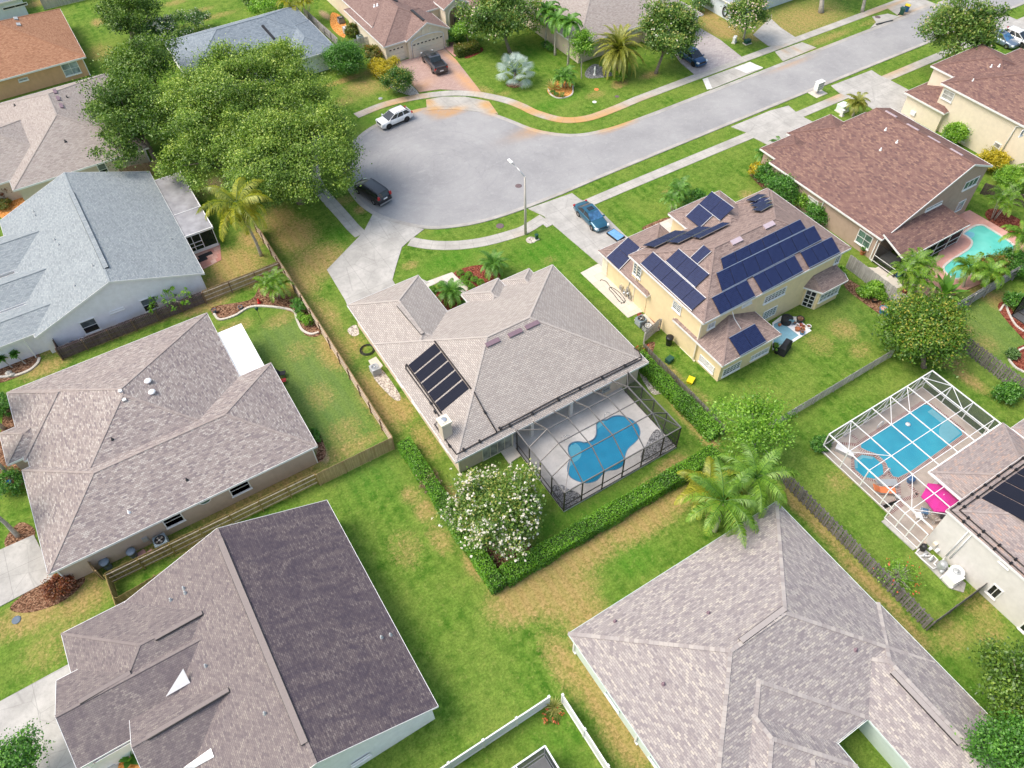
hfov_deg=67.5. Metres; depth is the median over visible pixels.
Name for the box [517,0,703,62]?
house
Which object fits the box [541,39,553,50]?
shrub
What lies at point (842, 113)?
utility box
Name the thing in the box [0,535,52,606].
driveway
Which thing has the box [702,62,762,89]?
driveway apron
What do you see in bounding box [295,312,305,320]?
shrub
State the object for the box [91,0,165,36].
shade tree
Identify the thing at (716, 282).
house
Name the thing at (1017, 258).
shrub
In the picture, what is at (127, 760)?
banana plant
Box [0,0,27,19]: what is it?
house
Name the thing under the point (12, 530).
palm
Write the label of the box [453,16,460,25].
front door
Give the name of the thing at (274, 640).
house
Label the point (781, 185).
shrub
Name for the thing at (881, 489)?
sun lounger
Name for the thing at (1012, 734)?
oak tree
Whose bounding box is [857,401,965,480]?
swimming pool
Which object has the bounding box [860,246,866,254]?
flower pot
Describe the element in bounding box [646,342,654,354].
planting bed
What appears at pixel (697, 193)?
shrub
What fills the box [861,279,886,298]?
shrub
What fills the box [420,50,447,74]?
pickup truck
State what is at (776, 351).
flower pot
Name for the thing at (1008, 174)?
shrub
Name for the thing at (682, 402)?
hedge
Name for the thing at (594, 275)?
side walk
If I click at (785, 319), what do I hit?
covered table
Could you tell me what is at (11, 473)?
shrub
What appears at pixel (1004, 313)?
planting bed
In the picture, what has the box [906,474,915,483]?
pool float
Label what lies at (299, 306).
shrub
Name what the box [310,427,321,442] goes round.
shrub
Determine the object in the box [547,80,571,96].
planting bed
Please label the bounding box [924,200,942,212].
window
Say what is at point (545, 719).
flowering plant
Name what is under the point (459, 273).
topiary ball
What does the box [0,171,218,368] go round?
house
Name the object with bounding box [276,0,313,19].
areca palm
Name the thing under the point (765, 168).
shrub
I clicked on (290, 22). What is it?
house
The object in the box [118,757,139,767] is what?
planting bed
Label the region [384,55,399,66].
shrub
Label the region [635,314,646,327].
air conditioner
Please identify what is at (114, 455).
house
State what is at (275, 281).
areca palm
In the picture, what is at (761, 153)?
pygmy palm
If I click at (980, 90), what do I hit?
house
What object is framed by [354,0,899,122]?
pavement
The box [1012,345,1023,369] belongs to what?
planting bed
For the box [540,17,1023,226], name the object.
pavement
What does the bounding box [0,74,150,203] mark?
house
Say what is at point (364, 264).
driveway
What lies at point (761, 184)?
planting bed
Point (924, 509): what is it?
patio chair
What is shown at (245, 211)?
coconut palm
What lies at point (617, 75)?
shrub
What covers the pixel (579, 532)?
hedge
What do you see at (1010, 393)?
shrub
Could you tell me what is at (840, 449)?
storage bench
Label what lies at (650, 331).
fence gate
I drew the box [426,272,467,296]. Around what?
front walk
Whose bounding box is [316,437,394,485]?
wooden fence
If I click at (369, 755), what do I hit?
window
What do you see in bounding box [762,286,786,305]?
window
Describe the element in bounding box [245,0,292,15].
shrub
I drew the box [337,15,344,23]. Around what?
air conditioner
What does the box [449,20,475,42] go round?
weeping tree
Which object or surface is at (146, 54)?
oak tree
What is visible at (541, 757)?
pool cage
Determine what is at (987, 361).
shadowbox fence
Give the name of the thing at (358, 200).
kerb
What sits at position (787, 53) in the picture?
driveway apron
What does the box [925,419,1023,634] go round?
house
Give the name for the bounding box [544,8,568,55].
foxtail palm
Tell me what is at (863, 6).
palm
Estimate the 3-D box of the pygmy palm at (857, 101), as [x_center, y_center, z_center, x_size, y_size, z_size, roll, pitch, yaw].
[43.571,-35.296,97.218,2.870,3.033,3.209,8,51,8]
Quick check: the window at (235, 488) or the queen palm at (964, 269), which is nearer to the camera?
the window at (235, 488)
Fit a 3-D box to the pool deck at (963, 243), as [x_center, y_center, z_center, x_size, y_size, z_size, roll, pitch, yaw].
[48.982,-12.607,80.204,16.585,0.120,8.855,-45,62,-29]
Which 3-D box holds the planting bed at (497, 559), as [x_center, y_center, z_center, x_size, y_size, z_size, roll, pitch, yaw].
[-0.704,13.006,60.525,4.139,0.040,4.819,-26,55,-19]
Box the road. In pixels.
[347,0,1023,225]
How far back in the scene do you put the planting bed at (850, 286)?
77.31 m
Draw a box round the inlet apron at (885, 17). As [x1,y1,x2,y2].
[871,14,899,27]
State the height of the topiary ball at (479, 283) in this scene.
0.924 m
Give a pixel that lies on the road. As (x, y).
(438, 167)
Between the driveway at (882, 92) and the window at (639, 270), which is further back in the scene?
the driveway at (882, 92)
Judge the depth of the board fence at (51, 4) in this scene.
122.41 m
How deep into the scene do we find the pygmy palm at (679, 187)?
84.81 m
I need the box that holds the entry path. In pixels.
[445,42,456,56]
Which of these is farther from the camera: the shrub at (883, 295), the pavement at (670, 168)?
the pavement at (670, 168)
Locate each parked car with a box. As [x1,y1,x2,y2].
[375,105,412,128]
[573,199,608,231]
[678,46,707,66]
[987,29,1019,48]
[1003,25,1023,47]
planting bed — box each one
[0,197,24,217]
[0,354,40,382]
[0,407,24,484]
[4,522,34,546]
[10,577,84,612]
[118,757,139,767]
[210,287,319,336]
[316,437,325,462]
[330,12,345,37]
[348,325,358,335]
[373,369,400,400]
[382,78,418,94]
[436,287,468,310]
[453,265,499,287]
[464,47,482,58]
[478,531,531,576]
[506,80,523,87]
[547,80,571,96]
[585,64,612,77]
[639,372,661,394]
[642,217,670,229]
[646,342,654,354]
[749,169,799,209]
[844,279,884,316]
[980,183,1023,207]
[985,208,1020,235]
[998,302,1023,338]
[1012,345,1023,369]
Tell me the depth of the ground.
68.15 m
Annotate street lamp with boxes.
[507,158,526,234]
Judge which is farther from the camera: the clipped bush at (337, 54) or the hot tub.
the clipped bush at (337, 54)
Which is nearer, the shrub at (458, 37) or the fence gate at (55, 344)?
the fence gate at (55, 344)
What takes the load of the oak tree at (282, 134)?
on the ground
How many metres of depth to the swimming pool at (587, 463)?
66.26 m
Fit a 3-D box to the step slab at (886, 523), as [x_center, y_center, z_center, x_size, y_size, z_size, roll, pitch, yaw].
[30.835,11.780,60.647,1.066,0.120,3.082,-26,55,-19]
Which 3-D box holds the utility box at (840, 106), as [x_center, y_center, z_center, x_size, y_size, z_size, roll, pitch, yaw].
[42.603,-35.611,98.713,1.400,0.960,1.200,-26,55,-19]
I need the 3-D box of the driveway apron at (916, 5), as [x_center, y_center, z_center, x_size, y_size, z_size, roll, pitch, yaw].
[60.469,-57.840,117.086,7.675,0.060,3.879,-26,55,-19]
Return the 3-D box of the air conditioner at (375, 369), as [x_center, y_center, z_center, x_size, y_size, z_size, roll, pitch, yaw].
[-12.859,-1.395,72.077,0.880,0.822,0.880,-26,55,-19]
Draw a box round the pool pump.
[916,541,958,588]
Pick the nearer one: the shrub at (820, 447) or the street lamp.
the shrub at (820, 447)
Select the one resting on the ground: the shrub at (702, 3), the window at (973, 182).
the shrub at (702, 3)
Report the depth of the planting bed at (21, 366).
73.76 m
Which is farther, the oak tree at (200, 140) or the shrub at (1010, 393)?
the oak tree at (200, 140)
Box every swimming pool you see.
[561,412,640,482]
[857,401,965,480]
[942,224,1014,278]
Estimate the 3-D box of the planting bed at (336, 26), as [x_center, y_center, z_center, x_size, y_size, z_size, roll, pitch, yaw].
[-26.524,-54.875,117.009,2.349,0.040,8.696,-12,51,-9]
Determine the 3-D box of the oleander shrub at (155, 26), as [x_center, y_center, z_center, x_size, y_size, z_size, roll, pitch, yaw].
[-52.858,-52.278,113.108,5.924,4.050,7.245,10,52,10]
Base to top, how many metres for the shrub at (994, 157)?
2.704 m
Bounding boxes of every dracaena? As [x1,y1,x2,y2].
[0,354,12,367]
[8,349,25,363]
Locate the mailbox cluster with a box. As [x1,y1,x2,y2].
[814,79,825,92]
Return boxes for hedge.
[396,435,506,595]
[453,39,479,57]
[498,443,721,587]
[639,349,721,442]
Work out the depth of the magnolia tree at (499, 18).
105.86 m
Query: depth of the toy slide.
70.69 m
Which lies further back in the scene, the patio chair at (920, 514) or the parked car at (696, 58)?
the parked car at (696, 58)
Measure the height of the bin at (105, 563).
1.040 m
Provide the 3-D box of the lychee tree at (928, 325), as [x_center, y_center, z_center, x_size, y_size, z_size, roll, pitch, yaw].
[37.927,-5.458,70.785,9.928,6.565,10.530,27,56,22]
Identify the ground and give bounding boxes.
[0,0,1023,767]
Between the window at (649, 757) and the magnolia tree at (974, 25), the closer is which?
the window at (649, 757)
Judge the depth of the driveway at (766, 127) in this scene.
97.35 m
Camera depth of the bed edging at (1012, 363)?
71.37 m
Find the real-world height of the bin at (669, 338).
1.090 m
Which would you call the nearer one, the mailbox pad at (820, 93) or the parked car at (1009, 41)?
the mailbox pad at (820, 93)
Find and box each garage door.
[388,45,404,60]
[412,34,443,57]
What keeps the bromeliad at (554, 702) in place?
on the ground
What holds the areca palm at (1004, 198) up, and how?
on the planting bed at (1002, 219)
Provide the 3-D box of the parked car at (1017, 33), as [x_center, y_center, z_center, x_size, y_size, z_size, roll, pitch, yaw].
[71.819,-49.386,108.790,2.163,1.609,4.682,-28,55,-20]
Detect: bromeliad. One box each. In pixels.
[543,696,563,718]
[549,704,561,716]
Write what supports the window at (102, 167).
in the house at (46, 138)
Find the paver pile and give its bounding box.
[137,549,151,556]
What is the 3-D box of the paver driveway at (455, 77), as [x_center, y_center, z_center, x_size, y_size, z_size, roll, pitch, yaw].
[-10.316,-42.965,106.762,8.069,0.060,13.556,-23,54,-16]
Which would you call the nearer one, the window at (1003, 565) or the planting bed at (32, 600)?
the window at (1003, 565)
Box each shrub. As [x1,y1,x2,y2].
[0,198,11,209]
[0,391,10,418]
[0,466,25,496]
[39,573,77,604]
[127,14,174,42]
[151,6,210,36]
[241,0,252,6]
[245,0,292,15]
[289,297,306,313]
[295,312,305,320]
[300,313,313,325]
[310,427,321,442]
[344,22,358,36]
[362,44,383,59]
[366,57,386,72]
[373,64,395,77]
[375,63,417,93]
[416,469,445,494]
[446,32,454,45]
[448,27,463,40]
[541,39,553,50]
[612,69,626,81]
[636,344,648,351]
[680,188,706,206]
[688,0,713,11]
[748,161,767,179]
[750,157,775,183]
[763,171,803,205]
[791,191,810,209]
[804,201,829,225]
[810,433,831,452]
[838,265,847,273]
[855,285,867,296]
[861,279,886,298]
[871,290,887,299]
[940,121,974,142]
[973,252,1015,282]
[975,145,1014,173]
[986,242,1023,278]
[988,377,1023,406]
[991,164,1023,190]
[1001,290,1023,307]
[1003,347,1021,359]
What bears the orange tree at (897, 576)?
on the ground
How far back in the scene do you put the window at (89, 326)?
75.09 m
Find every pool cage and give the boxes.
[512,745,558,767]
[515,371,681,510]
[823,370,1000,547]
[1011,297,1023,323]
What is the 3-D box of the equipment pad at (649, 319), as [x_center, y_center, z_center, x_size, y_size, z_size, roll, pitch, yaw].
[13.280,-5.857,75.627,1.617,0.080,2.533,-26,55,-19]
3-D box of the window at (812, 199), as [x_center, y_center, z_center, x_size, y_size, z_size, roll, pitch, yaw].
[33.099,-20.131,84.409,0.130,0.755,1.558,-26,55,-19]
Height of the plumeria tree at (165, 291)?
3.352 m
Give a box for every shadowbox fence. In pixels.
[778,469,933,628]
[963,339,1023,398]
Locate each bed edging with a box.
[0,357,40,377]
[213,305,318,334]
[547,85,573,98]
[999,303,1023,331]
[1007,347,1023,372]
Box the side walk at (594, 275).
[581,264,642,317]
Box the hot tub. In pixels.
[850,451,887,481]
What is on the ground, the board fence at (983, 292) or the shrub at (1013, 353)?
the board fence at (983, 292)
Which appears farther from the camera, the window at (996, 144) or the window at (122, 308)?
the window at (996, 144)
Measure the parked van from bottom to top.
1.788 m
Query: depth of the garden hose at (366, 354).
74.04 m
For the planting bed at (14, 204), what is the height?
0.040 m
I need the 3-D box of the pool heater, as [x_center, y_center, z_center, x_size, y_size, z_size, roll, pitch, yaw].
[33.283,14.432,57.690,1.442,0.980,1.198,-26,55,-19]
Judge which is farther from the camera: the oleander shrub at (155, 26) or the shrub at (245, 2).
the shrub at (245, 2)
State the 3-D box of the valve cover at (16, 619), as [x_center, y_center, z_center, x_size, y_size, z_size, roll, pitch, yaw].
[-37.266,17.736,57.604,0.672,0.042,0.672,-26,55,-19]
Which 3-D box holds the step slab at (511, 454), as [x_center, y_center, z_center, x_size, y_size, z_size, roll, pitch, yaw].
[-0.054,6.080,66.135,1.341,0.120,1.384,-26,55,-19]
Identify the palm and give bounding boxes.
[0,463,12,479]
[0,495,20,537]
[196,177,273,256]
[253,266,293,302]
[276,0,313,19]
[435,278,465,308]
[478,249,509,279]
[495,51,534,87]
[534,1,563,47]
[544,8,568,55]
[552,64,578,87]
[556,12,582,65]
[590,24,648,82]
[659,175,691,210]
[674,456,747,521]
[682,455,762,548]
[716,441,800,518]
[754,148,763,161]
[844,91,870,116]
[860,0,865,11]
[886,247,944,295]
[950,252,985,287]
[970,257,1010,289]
[984,183,1023,220]
[998,220,1023,256]
[1015,163,1023,183]
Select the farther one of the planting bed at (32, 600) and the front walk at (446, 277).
the front walk at (446, 277)
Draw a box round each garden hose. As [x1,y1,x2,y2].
[359,344,374,355]
[600,279,624,303]
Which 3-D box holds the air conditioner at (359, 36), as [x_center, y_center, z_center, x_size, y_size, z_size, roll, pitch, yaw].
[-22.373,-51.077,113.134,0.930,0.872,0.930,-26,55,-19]
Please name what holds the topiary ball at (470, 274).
on the planting bed at (475, 270)
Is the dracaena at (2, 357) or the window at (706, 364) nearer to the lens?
the window at (706, 364)
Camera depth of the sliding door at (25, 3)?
119.72 m
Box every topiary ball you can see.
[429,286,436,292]
[456,269,464,275]
[460,275,467,281]
[464,271,472,277]
[467,282,475,289]
[470,276,478,282]
[476,278,483,285]
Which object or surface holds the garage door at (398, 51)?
in the house at (405, 29)
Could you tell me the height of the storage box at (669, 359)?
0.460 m
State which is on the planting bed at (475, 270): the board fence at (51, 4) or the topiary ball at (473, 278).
the topiary ball at (473, 278)
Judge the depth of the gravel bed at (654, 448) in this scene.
66.21 m
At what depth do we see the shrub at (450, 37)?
111.23 m
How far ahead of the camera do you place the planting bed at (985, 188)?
86.63 m
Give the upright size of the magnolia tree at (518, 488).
5.730 m
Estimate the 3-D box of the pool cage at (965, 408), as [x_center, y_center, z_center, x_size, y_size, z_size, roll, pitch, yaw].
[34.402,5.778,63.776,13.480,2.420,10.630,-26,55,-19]
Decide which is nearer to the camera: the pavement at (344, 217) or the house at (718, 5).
the pavement at (344, 217)
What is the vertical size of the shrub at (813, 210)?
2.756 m
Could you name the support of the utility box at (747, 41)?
on the ground
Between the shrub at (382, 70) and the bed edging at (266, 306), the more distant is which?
the shrub at (382, 70)
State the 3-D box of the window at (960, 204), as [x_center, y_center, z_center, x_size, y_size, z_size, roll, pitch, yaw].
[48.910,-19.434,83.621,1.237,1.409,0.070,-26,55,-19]
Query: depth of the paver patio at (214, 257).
83.42 m
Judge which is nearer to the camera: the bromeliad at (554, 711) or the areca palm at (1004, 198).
the bromeliad at (554, 711)
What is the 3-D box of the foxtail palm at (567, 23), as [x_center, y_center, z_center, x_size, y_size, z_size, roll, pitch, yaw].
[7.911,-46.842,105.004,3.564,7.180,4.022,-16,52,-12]
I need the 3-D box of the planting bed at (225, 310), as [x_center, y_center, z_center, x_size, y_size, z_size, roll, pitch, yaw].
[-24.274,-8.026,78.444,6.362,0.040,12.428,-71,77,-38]
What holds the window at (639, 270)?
in the house at (716, 282)
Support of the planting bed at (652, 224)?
on the ground
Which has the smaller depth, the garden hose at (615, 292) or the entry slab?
the garden hose at (615, 292)
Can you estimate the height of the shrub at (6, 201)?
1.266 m
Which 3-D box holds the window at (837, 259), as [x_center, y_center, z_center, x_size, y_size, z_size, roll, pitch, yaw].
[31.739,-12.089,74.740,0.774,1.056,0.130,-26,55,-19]
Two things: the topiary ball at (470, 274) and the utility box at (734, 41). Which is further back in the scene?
the utility box at (734, 41)
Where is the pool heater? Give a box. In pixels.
[941,565,964,588]
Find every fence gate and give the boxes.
[52,338,63,359]
[87,561,104,579]
[643,319,661,344]
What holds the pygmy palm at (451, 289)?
on the planting bed at (445, 305)
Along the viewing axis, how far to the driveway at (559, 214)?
85.43 m
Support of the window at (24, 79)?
in the house at (39, 50)
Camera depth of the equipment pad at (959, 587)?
58.48 m
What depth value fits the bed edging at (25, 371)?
73.26 m
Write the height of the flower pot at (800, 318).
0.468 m
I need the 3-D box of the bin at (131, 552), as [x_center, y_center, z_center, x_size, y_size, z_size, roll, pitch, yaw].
[-29.911,13.383,60.403,0.717,0.940,0.706,-26,55,-19]
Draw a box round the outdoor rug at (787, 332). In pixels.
[774,321,798,344]
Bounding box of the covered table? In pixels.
[780,314,792,325]
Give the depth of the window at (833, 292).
75.98 m
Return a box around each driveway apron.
[426,97,497,113]
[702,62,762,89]
[775,42,815,60]
[884,0,934,16]
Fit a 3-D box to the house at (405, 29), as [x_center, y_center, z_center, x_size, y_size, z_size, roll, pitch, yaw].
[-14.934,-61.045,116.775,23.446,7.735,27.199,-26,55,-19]
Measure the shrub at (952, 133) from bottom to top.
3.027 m
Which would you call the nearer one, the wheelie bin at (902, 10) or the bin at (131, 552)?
the bin at (131, 552)
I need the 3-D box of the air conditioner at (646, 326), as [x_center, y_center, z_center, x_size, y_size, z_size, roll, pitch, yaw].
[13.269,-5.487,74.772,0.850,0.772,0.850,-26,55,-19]
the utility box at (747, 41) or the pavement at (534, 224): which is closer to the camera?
the pavement at (534, 224)
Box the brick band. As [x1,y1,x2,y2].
[840,435,919,513]
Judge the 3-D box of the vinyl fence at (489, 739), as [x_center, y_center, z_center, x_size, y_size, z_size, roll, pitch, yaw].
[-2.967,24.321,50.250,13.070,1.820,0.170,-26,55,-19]
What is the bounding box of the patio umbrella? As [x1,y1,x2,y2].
[921,483,958,512]
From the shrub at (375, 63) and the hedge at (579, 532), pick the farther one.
the shrub at (375, 63)
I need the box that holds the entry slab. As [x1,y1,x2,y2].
[655,218,672,231]
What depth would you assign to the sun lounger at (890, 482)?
63.03 m
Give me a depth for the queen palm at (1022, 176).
84.16 m
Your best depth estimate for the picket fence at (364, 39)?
111.54 m
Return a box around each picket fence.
[303,9,336,43]
[349,36,368,47]
[643,344,725,433]
[773,350,894,426]
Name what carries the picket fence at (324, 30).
on the ground
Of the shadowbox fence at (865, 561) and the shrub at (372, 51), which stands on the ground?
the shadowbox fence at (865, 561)
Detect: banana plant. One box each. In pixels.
[118,752,138,767]
[928,271,969,300]
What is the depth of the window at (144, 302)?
76.94 m
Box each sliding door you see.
[2,2,27,10]
[482,434,512,460]
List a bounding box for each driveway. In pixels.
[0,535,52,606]
[0,665,118,767]
[327,214,429,303]
[395,49,480,91]
[528,193,626,265]
[675,28,740,74]
[731,106,811,144]
[753,19,795,45]
[831,70,914,120]
[995,15,1023,47]
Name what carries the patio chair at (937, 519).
on the pool deck at (921, 475)
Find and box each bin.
[98,557,111,570]
[126,547,137,558]
[666,334,673,345]
[898,6,906,14]
[905,3,910,11]
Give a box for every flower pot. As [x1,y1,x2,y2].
[774,342,781,353]
[796,315,804,323]
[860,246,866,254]
[879,305,886,313]
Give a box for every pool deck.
[513,388,675,511]
[822,388,981,549]
[916,210,1023,298]
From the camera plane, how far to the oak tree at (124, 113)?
87.99 m
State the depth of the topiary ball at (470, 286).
78.92 m
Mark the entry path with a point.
(450, 49)
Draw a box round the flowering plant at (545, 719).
[542,706,564,724]
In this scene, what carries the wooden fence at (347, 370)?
on the ground
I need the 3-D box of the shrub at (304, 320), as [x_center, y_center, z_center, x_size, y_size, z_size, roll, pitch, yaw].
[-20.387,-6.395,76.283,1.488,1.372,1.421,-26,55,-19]
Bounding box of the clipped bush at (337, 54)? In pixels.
[315,36,369,76]
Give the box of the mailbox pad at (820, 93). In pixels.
[808,90,827,97]
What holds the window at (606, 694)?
in the house at (783, 639)
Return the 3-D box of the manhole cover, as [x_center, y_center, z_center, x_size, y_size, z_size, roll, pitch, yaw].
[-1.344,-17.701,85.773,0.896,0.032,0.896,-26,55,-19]
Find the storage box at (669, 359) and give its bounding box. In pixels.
[665,355,674,363]
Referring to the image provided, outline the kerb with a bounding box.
[343,0,1023,228]
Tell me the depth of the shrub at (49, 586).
58.06 m
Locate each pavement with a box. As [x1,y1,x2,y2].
[311,165,363,236]
[313,134,326,206]
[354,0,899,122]
[407,215,544,249]
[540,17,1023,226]
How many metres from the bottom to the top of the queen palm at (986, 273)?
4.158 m
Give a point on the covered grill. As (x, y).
(784, 348)
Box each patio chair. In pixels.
[912,511,926,520]
[919,506,930,515]
[927,511,938,522]
[930,513,941,524]
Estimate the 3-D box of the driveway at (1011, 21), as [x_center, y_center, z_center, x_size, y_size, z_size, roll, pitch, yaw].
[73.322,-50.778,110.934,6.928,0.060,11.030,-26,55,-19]
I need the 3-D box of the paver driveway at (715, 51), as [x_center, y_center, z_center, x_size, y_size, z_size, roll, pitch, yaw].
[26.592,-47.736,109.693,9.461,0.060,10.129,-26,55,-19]
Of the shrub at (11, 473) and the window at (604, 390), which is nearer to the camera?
the shrub at (11, 473)
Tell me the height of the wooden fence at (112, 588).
1.823 m
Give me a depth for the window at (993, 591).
56.08 m
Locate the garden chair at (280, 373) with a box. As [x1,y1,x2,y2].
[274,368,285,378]
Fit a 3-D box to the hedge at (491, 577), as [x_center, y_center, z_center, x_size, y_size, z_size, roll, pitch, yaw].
[-5.163,10.199,61.965,1.671,1.599,16.158,-26,55,-19]
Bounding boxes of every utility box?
[731,35,736,43]
[742,38,751,45]
[834,101,848,113]
[839,109,845,116]
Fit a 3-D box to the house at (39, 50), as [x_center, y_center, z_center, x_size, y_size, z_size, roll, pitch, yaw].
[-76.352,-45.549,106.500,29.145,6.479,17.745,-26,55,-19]
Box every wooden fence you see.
[55,292,206,360]
[103,575,118,605]
[104,473,319,582]
[114,569,164,603]
[202,261,282,302]
[253,221,393,441]
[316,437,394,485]
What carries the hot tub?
on the pool deck at (921, 475)
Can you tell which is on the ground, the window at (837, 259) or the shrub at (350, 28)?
the shrub at (350, 28)
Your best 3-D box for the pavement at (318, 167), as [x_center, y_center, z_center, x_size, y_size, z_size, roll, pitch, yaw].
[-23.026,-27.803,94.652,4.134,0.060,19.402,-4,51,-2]
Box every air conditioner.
[152,532,169,548]
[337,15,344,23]
[356,34,363,41]
[369,362,381,375]
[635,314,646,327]
[642,322,653,333]
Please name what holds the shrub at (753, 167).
on the planting bed at (761, 184)
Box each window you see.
[18,77,28,82]
[60,61,81,77]
[79,317,101,335]
[97,163,108,171]
[109,307,124,314]
[139,295,159,312]
[162,513,186,529]
[228,481,252,498]
[351,753,371,767]
[601,385,610,393]
[604,690,619,713]
[632,263,641,280]
[647,754,658,767]
[671,300,681,315]
[698,354,714,374]
[706,320,715,330]
[721,360,741,378]
[741,301,751,308]
[749,346,769,361]
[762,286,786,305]
[762,305,777,318]
[806,195,818,204]
[817,285,840,303]
[833,255,840,265]
[854,229,873,250]
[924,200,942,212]
[940,89,954,103]
[954,199,966,211]
[961,175,980,191]
[984,583,1003,600]
[991,141,1001,149]
[997,560,1008,570]
[1017,623,1023,634]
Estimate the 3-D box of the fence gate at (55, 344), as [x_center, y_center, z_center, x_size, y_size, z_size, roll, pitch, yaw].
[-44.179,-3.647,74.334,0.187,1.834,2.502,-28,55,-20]
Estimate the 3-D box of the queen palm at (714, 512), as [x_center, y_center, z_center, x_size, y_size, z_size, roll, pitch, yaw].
[16.000,9.652,58.637,6.300,6.716,6.206,17,53,15]
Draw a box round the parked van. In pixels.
[353,178,391,205]
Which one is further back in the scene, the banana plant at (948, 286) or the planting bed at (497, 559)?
the banana plant at (948, 286)
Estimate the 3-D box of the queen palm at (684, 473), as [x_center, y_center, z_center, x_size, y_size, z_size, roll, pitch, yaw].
[15.666,8.563,61.393,6.003,3.853,5.101,-26,55,-19]
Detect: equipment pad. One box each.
[368,357,382,367]
[634,314,658,331]
[915,550,965,592]
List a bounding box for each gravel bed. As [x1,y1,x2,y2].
[552,485,580,508]
[641,429,673,462]
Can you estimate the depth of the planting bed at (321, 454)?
66.77 m
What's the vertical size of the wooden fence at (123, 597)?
1.741 m
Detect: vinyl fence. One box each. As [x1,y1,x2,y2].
[441,695,550,767]
[561,693,609,767]
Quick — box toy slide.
[686,375,694,384]
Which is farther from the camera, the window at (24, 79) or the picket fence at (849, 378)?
the window at (24, 79)
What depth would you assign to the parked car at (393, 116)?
98.38 m
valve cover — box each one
[12,616,20,623]
[526,237,534,242]
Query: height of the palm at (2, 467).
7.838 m
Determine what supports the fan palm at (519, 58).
on the planting bed at (513, 85)
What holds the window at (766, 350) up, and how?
in the house at (716, 282)
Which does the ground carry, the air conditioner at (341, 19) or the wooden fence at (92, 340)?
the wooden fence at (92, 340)
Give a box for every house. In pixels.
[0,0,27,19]
[0,8,90,99]
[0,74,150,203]
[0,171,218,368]
[0,313,317,581]
[55,500,438,767]
[165,7,335,90]
[327,0,480,60]
[346,264,648,474]
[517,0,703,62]
[568,501,1022,767]
[598,188,851,380]
[704,0,790,19]
[759,108,992,276]
[901,44,1023,166]
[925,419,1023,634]
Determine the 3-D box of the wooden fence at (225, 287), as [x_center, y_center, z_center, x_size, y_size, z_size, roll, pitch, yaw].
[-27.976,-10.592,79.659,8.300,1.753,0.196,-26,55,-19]
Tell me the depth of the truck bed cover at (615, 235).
83.96 m
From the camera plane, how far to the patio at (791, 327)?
74.83 m
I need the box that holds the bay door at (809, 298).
[801,290,816,307]
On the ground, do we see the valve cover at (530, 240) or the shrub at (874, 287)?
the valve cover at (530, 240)
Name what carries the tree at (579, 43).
on the ground
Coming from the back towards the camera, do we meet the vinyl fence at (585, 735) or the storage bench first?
the storage bench
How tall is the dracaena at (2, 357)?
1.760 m
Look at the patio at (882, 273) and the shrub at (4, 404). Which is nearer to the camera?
the shrub at (4, 404)
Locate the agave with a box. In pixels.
[544,78,558,93]
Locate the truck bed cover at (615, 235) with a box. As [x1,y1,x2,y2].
[606,229,624,241]
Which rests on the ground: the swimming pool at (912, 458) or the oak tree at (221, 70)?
the oak tree at (221, 70)
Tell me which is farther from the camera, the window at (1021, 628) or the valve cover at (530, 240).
the valve cover at (530, 240)
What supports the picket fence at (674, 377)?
on the ground
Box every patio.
[194,243,220,268]
[772,316,810,349]
[868,266,901,287]
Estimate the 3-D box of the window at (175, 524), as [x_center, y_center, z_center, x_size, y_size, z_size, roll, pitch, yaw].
[-26.930,10.842,60.942,1.588,1.477,0.130,-26,55,-19]
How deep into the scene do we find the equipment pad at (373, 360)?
73.23 m
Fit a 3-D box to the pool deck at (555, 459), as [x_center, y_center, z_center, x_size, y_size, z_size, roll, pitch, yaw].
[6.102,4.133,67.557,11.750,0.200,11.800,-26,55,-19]
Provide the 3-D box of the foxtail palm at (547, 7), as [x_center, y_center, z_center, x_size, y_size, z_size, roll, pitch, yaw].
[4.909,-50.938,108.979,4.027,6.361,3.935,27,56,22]
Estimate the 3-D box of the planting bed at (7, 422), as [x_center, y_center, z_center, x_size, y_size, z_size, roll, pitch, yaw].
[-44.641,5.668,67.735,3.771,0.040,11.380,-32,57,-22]
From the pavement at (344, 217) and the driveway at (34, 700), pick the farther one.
the pavement at (344, 217)
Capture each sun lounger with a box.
[873,477,898,486]
[873,484,896,493]
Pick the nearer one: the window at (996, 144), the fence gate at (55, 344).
the fence gate at (55, 344)
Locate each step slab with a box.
[501,446,520,463]
[881,519,915,549]
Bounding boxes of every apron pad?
[703,78,711,89]
[735,62,762,72]
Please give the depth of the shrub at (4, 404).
69.55 m
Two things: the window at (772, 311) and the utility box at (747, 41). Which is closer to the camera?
the window at (772, 311)
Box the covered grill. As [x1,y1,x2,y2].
[778,338,792,356]
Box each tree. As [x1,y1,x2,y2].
[0,718,53,767]
[72,65,185,172]
[90,22,188,91]
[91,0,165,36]
[145,33,343,142]
[148,286,191,312]
[149,97,268,195]
[210,93,371,216]
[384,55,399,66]
[431,458,547,566]
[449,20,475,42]
[450,0,554,53]
[563,27,597,78]
[635,0,708,73]
[698,380,803,472]
[723,0,773,39]
[818,0,823,12]
[868,281,982,378]
[873,552,926,597]
[914,0,1015,58]
[950,707,1023,767]
[967,628,1023,728]
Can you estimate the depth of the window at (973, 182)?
81.28 m
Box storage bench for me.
[834,441,853,458]
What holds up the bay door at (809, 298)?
in the house at (716, 282)
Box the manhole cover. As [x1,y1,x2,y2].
[496,223,503,228]
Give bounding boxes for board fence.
[40,0,83,9]
[119,160,165,174]
[846,255,907,303]
[926,583,986,630]
[955,265,1021,308]

